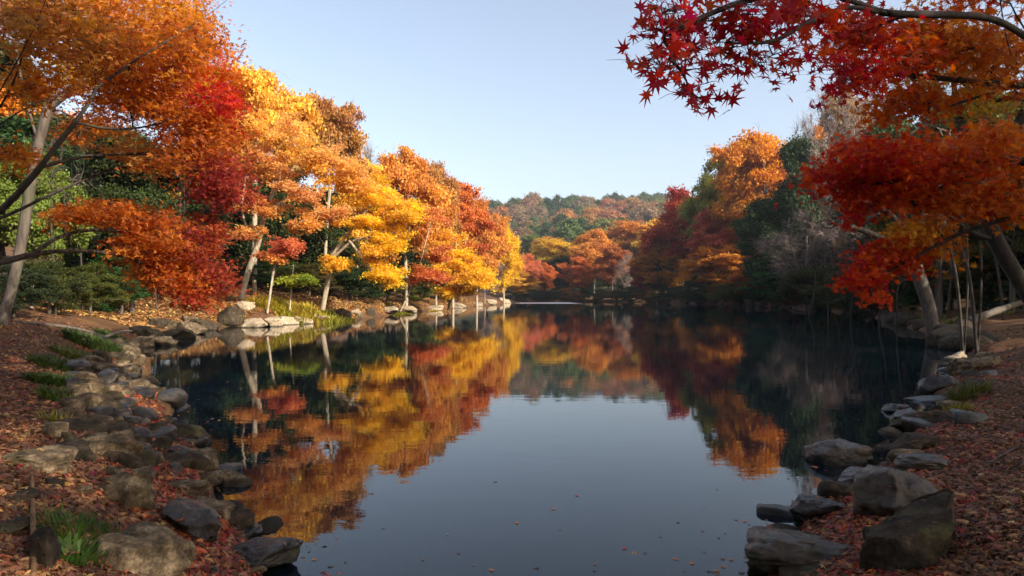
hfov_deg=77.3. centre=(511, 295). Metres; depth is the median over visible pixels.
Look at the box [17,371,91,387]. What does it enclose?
grass tuft
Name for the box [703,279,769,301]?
shrub
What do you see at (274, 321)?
rock
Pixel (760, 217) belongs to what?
evergreen tree
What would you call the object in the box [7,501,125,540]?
grass tuft
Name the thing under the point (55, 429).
rock
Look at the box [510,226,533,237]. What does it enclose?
hill tree
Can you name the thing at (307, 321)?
rock
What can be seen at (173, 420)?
stone
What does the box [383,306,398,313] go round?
rock
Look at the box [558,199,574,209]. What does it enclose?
hill tree
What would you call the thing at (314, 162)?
maple tree
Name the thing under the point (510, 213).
hill tree
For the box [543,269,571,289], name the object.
evergreen tree
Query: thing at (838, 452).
boulder
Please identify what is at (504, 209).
hill tree
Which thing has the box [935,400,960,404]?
stone
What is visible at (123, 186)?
evergreen tree
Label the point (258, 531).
rock
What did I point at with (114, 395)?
rock
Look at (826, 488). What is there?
stone
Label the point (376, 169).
maple tree
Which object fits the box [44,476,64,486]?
rock
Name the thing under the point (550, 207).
hill tree
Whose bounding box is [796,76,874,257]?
bare tree
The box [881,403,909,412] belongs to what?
rock
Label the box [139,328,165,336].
rock
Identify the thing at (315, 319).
grass tuft
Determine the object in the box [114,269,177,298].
shrub
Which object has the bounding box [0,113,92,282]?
evergreen tree
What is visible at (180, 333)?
rock
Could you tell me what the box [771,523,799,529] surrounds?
stone
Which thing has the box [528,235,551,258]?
maple tree
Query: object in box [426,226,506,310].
young maple
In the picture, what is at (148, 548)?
boulder
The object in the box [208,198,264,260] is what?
evergreen tree
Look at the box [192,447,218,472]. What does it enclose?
stone
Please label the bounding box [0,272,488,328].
fallen leaves
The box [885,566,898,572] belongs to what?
rock
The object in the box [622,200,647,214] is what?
hill tree
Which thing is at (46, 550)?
rock
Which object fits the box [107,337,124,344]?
stone
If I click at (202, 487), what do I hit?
rock
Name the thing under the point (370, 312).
boulder
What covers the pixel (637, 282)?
maple tree
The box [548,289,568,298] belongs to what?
shrub
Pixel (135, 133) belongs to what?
evergreen tree
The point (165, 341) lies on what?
rock
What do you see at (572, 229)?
hill tree
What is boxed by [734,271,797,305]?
shrub
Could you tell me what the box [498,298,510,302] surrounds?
rock
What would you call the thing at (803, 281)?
shrub
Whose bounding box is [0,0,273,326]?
maple tree
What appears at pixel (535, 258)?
evergreen tree
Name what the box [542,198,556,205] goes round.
hill tree
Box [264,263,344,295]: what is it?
shrub
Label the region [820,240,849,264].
evergreen tree
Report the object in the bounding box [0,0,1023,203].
sky
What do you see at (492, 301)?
rock
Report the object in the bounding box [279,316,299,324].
rock
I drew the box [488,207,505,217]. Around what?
hill tree
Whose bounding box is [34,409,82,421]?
grass tuft
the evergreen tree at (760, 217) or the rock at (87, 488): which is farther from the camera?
the evergreen tree at (760, 217)
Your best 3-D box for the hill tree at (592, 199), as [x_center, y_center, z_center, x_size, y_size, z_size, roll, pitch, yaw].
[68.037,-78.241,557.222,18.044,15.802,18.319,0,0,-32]
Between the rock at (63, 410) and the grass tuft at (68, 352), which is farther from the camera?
the grass tuft at (68, 352)
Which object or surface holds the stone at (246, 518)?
on the ground
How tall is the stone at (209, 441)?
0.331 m
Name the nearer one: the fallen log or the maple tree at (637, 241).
the fallen log
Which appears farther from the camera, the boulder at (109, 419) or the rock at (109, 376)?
the rock at (109, 376)
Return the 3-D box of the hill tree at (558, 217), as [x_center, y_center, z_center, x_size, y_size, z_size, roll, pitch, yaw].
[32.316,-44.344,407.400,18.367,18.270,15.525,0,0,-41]
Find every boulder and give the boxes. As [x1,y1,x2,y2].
[1,444,77,477]
[80,414,114,423]
[83,430,144,460]
[92,521,191,575]
[96,468,155,512]
[160,496,220,542]
[216,305,244,326]
[229,537,303,568]
[236,301,255,310]
[334,308,351,318]
[364,308,375,316]
[744,526,851,575]
[804,438,873,466]
[851,464,938,517]
[859,488,957,572]
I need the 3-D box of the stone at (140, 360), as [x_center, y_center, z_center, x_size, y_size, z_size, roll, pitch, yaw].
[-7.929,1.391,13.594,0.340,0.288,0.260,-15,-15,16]
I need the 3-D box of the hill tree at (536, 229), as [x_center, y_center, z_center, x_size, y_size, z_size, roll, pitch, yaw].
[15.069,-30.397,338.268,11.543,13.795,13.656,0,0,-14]
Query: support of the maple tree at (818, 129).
on the ground
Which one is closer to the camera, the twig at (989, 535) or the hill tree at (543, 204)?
the twig at (989, 535)
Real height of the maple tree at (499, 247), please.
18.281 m
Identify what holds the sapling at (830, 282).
on the ground
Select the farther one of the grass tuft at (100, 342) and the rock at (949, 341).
the rock at (949, 341)
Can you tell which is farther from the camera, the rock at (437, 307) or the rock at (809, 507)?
the rock at (437, 307)
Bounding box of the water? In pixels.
[140,301,972,575]
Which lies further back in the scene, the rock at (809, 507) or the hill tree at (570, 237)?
the hill tree at (570, 237)
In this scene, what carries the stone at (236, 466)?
on the ground
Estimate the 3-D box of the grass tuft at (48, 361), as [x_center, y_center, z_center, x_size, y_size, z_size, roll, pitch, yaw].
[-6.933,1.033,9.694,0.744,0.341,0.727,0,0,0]
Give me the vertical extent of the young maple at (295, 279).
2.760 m
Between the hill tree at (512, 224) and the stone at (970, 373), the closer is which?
the stone at (970, 373)
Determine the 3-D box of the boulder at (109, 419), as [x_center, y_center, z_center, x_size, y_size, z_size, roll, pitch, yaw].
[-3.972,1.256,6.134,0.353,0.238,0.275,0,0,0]
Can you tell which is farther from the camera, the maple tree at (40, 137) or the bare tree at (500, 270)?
the bare tree at (500, 270)
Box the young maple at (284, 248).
[249,234,307,313]
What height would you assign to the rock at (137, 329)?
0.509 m
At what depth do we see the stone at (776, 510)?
4.96 m
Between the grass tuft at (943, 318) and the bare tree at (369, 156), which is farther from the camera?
the bare tree at (369, 156)
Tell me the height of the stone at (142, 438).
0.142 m
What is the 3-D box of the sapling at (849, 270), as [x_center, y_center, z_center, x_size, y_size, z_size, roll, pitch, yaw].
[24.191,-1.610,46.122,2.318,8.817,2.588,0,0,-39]
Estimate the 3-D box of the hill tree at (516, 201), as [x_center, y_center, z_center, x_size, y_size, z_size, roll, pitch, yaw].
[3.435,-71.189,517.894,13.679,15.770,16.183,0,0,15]
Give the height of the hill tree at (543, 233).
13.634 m
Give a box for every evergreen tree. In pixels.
[0,34,61,120]
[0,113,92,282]
[4,105,182,275]
[46,175,118,274]
[76,122,195,313]
[111,122,157,142]
[165,144,269,258]
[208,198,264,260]
[224,243,290,278]
[233,169,315,288]
[286,184,362,277]
[339,212,410,291]
[390,241,434,295]
[516,253,548,285]
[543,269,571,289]
[547,256,578,289]
[580,270,604,288]
[601,273,627,290]
[609,259,633,290]
[640,230,679,293]
[684,199,710,285]
[727,191,814,304]
[771,132,833,276]
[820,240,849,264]
[828,112,918,270]
[888,209,965,309]
[949,231,1023,281]
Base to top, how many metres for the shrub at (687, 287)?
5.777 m
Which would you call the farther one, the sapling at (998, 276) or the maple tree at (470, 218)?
the maple tree at (470, 218)
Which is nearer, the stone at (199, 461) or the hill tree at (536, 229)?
the stone at (199, 461)
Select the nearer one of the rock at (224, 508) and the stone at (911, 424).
the rock at (224, 508)
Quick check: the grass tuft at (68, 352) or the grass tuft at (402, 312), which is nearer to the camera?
the grass tuft at (68, 352)
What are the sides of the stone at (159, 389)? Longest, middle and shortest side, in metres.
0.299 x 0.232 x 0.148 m
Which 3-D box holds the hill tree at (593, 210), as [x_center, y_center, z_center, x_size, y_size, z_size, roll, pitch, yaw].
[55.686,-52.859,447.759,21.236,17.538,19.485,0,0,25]
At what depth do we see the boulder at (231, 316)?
34.59 m
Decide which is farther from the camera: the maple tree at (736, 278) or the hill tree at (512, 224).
the hill tree at (512, 224)
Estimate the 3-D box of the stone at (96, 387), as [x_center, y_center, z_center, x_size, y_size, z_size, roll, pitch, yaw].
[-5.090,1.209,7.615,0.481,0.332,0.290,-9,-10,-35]
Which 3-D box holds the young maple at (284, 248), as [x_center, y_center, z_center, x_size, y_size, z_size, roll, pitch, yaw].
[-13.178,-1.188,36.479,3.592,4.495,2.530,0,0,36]
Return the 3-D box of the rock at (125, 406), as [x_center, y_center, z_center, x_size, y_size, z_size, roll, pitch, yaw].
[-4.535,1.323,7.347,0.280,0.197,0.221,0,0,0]
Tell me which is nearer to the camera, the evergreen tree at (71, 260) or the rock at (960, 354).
the rock at (960, 354)
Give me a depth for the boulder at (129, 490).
3.81 m
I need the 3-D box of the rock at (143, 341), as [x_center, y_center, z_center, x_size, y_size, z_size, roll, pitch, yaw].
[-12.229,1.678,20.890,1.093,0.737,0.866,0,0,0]
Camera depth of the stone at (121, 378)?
9.16 m
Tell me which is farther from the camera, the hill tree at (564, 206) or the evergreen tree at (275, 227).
the hill tree at (564, 206)
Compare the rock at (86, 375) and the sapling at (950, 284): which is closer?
the rock at (86, 375)
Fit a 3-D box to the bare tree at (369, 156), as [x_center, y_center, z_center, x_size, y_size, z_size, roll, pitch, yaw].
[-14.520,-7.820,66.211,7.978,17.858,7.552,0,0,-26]
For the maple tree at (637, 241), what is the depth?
214.92 m
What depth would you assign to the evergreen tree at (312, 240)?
54.38 m
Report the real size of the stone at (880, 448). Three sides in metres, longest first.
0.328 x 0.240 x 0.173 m
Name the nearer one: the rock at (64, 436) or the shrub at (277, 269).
the rock at (64, 436)
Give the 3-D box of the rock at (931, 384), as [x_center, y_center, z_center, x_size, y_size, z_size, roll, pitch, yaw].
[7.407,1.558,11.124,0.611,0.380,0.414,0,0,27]
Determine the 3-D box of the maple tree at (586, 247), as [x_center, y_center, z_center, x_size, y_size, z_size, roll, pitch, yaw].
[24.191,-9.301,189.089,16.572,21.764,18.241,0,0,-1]
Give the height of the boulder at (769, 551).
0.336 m
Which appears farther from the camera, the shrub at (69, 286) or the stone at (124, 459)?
the shrub at (69, 286)
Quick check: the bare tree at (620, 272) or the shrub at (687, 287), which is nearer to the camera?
the shrub at (687, 287)
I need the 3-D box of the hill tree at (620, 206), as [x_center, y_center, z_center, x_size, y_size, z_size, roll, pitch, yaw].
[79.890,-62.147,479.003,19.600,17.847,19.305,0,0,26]
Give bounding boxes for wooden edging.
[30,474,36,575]
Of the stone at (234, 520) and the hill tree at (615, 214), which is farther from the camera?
the hill tree at (615, 214)
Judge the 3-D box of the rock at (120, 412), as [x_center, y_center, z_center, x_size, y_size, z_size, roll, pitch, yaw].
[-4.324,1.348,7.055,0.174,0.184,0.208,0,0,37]
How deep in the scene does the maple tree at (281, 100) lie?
45.76 m
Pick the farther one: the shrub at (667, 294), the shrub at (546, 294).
the shrub at (546, 294)
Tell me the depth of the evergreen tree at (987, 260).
36.48 m
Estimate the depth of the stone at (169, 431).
6.53 m
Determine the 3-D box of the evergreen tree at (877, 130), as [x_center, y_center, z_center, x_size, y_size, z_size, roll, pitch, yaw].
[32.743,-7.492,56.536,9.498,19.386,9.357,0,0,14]
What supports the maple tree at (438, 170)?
on the ground
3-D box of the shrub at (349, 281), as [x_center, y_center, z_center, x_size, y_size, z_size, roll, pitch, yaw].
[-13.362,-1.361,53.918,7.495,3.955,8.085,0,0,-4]
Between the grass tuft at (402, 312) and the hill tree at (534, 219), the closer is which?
the grass tuft at (402, 312)
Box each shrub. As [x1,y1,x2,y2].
[0,264,66,319]
[17,259,92,313]
[56,262,135,314]
[85,254,153,314]
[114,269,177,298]
[212,256,284,286]
[247,259,318,290]
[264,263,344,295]
[313,256,386,299]
[357,262,409,300]
[398,264,454,301]
[421,268,478,301]
[505,287,542,300]
[530,290,556,300]
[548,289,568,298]
[557,287,584,300]
[574,287,595,298]
[589,289,610,300]
[595,290,622,300]
[613,286,646,301]
[638,293,675,302]
[654,287,686,299]
[670,275,714,302]
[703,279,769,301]
[703,284,726,303]
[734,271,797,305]
[767,267,833,302]
[795,263,860,312]
[824,276,848,301]
[829,286,906,315]
[861,266,951,311]
[888,258,969,310]
[926,259,1008,311]
[953,253,1023,309]
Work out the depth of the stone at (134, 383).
9.32 m
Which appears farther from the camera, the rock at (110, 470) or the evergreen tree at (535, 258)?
the evergreen tree at (535, 258)
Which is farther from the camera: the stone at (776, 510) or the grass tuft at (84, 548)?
the stone at (776, 510)
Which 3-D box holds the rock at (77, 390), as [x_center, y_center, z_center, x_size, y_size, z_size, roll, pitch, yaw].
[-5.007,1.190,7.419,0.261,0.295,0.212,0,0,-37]
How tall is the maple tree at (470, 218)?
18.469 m
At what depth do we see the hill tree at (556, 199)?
520.74 m
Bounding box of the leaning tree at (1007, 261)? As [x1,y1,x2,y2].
[892,64,1023,303]
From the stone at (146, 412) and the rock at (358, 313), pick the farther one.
the rock at (358, 313)
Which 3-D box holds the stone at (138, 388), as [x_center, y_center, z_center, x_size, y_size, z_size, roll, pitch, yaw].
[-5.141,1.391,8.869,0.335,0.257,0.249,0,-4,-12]
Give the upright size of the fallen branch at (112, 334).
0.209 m
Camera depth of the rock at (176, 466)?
5.35 m
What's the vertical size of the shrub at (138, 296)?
3.260 m
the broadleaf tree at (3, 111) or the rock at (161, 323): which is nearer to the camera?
the rock at (161, 323)
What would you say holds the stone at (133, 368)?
on the ground
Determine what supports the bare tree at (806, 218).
on the ground
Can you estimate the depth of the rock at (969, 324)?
25.44 m
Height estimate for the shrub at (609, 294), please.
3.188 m
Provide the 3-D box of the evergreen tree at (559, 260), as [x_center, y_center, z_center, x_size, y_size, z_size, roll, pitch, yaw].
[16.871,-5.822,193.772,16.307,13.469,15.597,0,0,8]
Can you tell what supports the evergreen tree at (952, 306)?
on the ground
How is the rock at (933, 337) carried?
on the ground
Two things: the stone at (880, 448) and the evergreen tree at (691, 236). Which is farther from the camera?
the evergreen tree at (691, 236)
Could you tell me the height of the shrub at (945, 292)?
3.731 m
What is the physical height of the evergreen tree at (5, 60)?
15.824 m
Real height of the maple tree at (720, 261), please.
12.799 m
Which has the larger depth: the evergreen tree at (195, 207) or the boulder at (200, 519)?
the evergreen tree at (195, 207)
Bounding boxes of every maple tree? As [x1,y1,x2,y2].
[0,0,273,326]
[0,0,279,315]
[173,56,326,290]
[217,108,380,298]
[297,90,370,290]
[309,155,395,298]
[314,159,429,310]
[376,143,459,305]
[411,157,462,304]
[430,171,499,307]
[462,196,512,305]
[504,270,542,301]
[515,253,544,300]
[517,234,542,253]
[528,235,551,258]
[530,237,572,263]
[533,262,558,300]
[557,256,598,297]
[566,227,618,292]
[571,231,592,242]
[592,243,632,299]
[600,219,650,258]
[615,0,1023,312]
[626,240,693,297]
[627,254,651,300]
[630,218,679,250]
[637,183,696,288]
[673,242,746,303]
[677,208,749,284]
[705,127,795,247]
[727,262,765,297]
[802,123,828,168]
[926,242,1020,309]
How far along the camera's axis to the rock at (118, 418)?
6.39 m
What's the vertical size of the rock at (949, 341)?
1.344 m
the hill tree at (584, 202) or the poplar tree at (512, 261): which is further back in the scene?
the hill tree at (584, 202)
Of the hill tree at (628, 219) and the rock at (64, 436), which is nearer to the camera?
the rock at (64, 436)
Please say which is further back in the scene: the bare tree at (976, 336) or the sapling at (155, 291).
the sapling at (155, 291)
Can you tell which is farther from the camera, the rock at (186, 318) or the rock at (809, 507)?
the rock at (186, 318)
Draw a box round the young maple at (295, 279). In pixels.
[267,264,321,309]
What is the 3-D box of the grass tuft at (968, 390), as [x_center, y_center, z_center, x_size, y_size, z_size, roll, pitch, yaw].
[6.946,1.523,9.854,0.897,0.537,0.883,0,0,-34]
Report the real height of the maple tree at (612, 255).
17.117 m
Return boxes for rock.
[29,527,61,571]
[40,421,68,439]
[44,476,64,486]
[50,512,65,522]
[54,407,74,418]
[58,396,88,410]
[58,432,77,440]
[61,377,81,388]
[67,384,90,395]
[69,409,86,417]
[71,365,95,373]
[72,371,96,379]
[72,485,92,494]
[75,355,105,361]
[83,395,102,409]
[87,406,116,416]
[89,361,123,371]
[92,349,111,362]
[97,369,118,384]
[104,391,123,400]
[104,466,127,475]
[113,360,129,365]
[113,416,123,422]
[115,409,132,416]
[118,381,128,387]
[121,402,128,408]
[122,388,134,396]
[122,415,141,426]
[125,335,154,347]
[128,373,141,378]
[129,325,150,334]
[134,427,152,436]
[135,390,155,399]
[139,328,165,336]
[141,466,158,476]
[144,437,172,450]
[147,318,169,328]
[153,336,177,345]
[157,454,164,463]
[162,328,195,338]
[166,320,179,328]
[166,479,213,497]
[167,445,191,453]
[167,462,181,474]
[176,321,206,334]
[177,536,196,561]
[178,436,207,445]
[181,316,199,321]
[189,319,222,330]
[192,496,244,519]
[206,566,218,575]
[240,318,267,327]
[241,525,262,535]
[250,566,266,573]
[263,316,282,326]
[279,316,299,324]
[294,315,313,323]
[314,314,329,319]
[351,309,362,317]
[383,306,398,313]
[401,305,416,312]
[427,305,443,310]
[454,303,466,307]
[486,299,496,304]
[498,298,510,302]
[746,300,754,305]
[757,301,766,305]
[778,562,830,575]
[788,494,846,526]
[837,466,863,484]
[881,310,902,321]
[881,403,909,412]
[884,432,938,450]
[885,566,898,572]
[887,410,952,430]
[889,407,916,420]
[892,312,918,324]
[893,453,953,471]
[904,395,946,402]
[911,319,940,328]
[917,374,958,393]
[925,326,972,346]
[932,324,958,330]
[938,331,996,350]
[941,351,966,360]
[945,356,1003,376]
[953,319,977,329]
[972,330,1004,341]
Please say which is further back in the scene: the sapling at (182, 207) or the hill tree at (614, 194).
the hill tree at (614, 194)
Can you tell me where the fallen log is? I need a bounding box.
[967,300,1023,321]
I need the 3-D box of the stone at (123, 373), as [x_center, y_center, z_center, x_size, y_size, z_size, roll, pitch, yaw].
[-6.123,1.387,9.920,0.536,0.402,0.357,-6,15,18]
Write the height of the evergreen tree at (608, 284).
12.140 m
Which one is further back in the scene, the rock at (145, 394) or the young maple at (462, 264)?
the young maple at (462, 264)
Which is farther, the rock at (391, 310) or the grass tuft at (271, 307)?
the rock at (391, 310)
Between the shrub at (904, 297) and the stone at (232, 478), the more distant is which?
the shrub at (904, 297)
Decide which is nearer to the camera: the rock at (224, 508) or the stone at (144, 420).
the rock at (224, 508)
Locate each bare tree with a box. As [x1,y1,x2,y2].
[360,140,383,165]
[479,261,506,303]
[610,252,634,300]
[751,206,849,308]
[779,110,825,259]
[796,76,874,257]
[809,115,958,334]
[814,225,884,310]
[939,138,971,352]
[946,135,982,354]
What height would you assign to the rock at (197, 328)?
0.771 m
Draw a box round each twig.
[957,529,1023,544]
[983,445,1019,465]
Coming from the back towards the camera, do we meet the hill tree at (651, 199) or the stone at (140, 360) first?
the hill tree at (651, 199)
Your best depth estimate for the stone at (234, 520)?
4.56 m
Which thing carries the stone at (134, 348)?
on the ground
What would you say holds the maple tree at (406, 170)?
on the ground
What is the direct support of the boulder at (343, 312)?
on the ground
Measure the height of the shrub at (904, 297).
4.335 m
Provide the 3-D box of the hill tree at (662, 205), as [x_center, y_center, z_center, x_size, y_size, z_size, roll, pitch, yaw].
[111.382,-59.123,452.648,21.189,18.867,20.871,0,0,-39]
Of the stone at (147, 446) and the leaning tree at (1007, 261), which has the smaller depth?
the stone at (147, 446)
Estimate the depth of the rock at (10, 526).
2.99 m
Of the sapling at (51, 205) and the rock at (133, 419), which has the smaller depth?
the rock at (133, 419)
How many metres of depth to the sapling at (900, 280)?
35.77 m
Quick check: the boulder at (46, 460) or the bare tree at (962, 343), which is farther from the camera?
the bare tree at (962, 343)
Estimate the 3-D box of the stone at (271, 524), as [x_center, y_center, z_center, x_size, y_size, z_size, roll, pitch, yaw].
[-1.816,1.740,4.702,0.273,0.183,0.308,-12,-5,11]
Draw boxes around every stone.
[54,418,86,430]
[54,439,96,461]
[63,359,91,367]
[64,371,78,375]
[65,382,104,393]
[76,418,109,433]
[77,392,109,400]
[78,432,107,438]
[80,377,103,383]
[96,367,119,372]
[98,400,122,409]
[101,383,122,393]
[101,450,142,468]
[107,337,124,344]
[109,352,133,362]
[110,420,133,432]
[118,371,129,376]
[119,376,125,380]
[120,396,134,405]
[121,344,141,353]
[121,349,135,362]
[123,363,138,373]
[126,378,149,387]
[130,406,158,420]
[132,386,154,398]
[135,353,145,366]
[135,436,152,441]
[138,441,151,449]
[141,418,150,425]
[141,450,158,466]
[144,376,158,384]
[147,426,158,429]
[148,421,166,427]
[152,424,177,443]
[153,387,166,392]
[156,388,187,410]
[160,415,172,420]
[163,452,191,469]
[167,417,177,423]
[173,424,208,448]
[177,488,195,495]
[184,451,209,470]
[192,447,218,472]
[200,470,224,488]
[205,436,212,445]
[207,478,217,485]
[218,462,242,470]
[221,469,252,486]
[222,500,244,525]
[234,508,254,528]
[244,522,259,537]
[258,516,283,532]
[756,503,792,518]
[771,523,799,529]
[817,479,853,500]
[876,444,889,452]
[877,427,902,437]
[887,449,924,460]
[901,416,937,431]
[931,402,963,410]
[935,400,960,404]
[949,408,989,424]
[960,370,983,377]
[962,378,983,385]
[974,352,991,356]
[981,370,997,375]
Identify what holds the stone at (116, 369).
on the ground
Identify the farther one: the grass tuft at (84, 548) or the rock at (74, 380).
the rock at (74, 380)
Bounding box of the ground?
[0,209,1023,575]
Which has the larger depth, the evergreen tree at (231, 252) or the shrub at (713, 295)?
the shrub at (713, 295)
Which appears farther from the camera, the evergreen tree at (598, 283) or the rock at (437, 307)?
the evergreen tree at (598, 283)
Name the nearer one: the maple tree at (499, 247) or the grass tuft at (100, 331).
the grass tuft at (100, 331)
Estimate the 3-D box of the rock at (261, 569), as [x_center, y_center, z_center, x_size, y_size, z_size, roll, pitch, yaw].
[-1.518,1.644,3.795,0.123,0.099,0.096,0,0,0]
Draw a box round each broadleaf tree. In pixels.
[0,78,26,117]
[0,141,97,308]
[24,104,124,151]
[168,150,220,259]
[675,148,756,243]
[815,90,871,252]
[859,83,1007,318]
[944,92,1023,312]
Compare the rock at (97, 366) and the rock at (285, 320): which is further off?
the rock at (285, 320)
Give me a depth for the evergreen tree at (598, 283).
190.83 m
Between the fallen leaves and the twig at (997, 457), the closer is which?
the twig at (997, 457)
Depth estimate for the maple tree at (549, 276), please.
171.36 m
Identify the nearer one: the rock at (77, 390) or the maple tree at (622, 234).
the rock at (77, 390)
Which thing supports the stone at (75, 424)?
on the ground
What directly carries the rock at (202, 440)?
on the ground
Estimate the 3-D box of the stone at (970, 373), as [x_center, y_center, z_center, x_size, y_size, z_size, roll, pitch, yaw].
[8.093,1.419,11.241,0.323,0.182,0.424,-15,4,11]
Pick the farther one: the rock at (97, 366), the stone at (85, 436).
the rock at (97, 366)
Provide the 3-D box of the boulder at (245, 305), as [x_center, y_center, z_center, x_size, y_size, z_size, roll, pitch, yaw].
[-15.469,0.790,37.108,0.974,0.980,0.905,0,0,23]
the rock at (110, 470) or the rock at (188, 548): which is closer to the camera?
the rock at (188, 548)
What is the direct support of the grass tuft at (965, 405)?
on the ground
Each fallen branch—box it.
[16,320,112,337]
[104,330,132,337]
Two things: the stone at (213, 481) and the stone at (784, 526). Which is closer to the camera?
the stone at (784, 526)
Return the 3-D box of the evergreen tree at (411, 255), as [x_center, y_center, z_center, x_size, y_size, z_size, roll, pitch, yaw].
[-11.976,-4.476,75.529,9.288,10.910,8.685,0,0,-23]
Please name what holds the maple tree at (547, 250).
on the ground
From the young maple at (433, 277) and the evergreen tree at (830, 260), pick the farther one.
the evergreen tree at (830, 260)
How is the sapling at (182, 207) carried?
on the ground
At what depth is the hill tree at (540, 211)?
475.16 m
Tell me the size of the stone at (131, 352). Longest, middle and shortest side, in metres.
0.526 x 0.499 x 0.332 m
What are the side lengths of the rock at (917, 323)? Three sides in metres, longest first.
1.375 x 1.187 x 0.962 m
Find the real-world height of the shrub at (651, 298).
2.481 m
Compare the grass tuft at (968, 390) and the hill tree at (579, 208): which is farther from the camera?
the hill tree at (579, 208)
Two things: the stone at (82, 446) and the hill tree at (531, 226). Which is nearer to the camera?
the stone at (82, 446)
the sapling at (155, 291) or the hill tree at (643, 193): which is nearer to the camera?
the sapling at (155, 291)
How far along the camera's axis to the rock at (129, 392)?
8.26 m
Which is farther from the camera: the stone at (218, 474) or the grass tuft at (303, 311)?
the grass tuft at (303, 311)
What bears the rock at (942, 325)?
on the ground
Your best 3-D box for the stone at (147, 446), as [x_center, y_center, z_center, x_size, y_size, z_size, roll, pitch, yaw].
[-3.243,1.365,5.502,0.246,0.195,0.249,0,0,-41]
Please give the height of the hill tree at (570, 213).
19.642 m
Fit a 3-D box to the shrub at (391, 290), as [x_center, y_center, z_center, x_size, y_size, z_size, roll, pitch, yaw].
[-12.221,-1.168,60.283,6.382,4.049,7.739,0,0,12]
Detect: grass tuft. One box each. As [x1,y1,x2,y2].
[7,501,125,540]
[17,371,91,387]
[26,352,74,371]
[26,530,109,567]
[32,383,92,402]
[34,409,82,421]
[50,344,102,359]
[55,325,132,352]
[92,326,126,339]
[244,293,281,306]
[255,299,294,316]
[261,294,302,316]
[274,296,313,323]
[284,300,321,322]
[294,301,334,322]
[313,308,350,322]
[323,307,358,321]
[387,301,410,313]
[914,315,945,319]
[928,378,995,400]
[939,401,976,410]
[940,313,977,323]
[971,310,1014,314]
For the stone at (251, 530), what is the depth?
4.54 m
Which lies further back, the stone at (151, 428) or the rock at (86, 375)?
the rock at (86, 375)
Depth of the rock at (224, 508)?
4.56 m
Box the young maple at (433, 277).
[399,206,455,311]
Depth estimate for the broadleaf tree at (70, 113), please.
41.90 m
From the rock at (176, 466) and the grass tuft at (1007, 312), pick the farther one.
the grass tuft at (1007, 312)
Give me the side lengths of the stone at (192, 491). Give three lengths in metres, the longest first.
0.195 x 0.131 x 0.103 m
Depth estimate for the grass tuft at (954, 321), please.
27.43 m
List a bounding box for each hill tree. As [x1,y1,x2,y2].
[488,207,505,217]
[492,200,504,208]
[495,205,508,215]
[505,207,522,221]
[507,197,521,206]
[508,204,526,212]
[508,220,517,229]
[510,210,531,227]
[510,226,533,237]
[517,195,538,207]
[521,220,533,227]
[522,214,539,226]
[522,222,537,233]
[524,192,546,202]
[525,204,547,218]
[532,226,542,234]
[533,202,548,213]
[536,226,554,238]
[539,219,552,231]
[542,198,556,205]
[546,202,557,214]
[549,216,582,241]
[549,225,565,239]
[550,210,577,219]
[551,194,564,208]
[551,211,571,224]
[553,207,575,216]
[556,231,577,239]
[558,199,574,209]
[558,203,569,210]
[568,216,590,231]
[571,196,593,208]
[574,205,585,215]
[576,211,598,224]
[579,206,601,217]
[585,196,596,204]
[591,217,617,230]
[597,199,611,207]
[597,208,624,219]
[599,206,619,211]
[609,192,623,201]
[609,200,626,210]
[619,216,639,223]
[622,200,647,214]
[623,197,637,204]
[625,207,645,218]
[630,202,660,223]
[638,191,649,197]
[646,196,657,202]
[647,200,657,207]
[652,191,668,200]
[652,196,665,202]
[659,199,668,209]
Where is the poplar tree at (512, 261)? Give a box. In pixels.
[491,223,525,303]
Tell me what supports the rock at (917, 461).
on the ground
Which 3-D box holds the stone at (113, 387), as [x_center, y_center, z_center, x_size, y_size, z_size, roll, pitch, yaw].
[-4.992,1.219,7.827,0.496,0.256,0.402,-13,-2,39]
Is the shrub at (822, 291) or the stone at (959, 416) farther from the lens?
the shrub at (822, 291)
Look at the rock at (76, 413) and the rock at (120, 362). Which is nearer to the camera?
the rock at (76, 413)
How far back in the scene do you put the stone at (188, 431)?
7.08 m
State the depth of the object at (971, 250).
37.39 m
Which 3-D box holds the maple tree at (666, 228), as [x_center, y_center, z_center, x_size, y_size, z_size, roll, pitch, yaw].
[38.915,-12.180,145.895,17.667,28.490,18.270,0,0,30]
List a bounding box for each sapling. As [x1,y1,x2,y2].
[36,105,82,314]
[67,131,103,308]
[88,153,110,263]
[141,189,172,308]
[173,180,188,302]
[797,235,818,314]
[813,238,840,316]
[831,229,865,318]
[863,215,887,321]
[895,213,909,324]
[906,183,964,303]
[935,183,964,318]
[994,175,1022,319]
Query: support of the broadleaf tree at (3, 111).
on the ground
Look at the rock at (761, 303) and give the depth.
98.05 m
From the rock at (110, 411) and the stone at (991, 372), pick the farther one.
the stone at (991, 372)
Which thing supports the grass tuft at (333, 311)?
on the ground
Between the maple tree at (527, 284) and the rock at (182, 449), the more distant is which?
the maple tree at (527, 284)

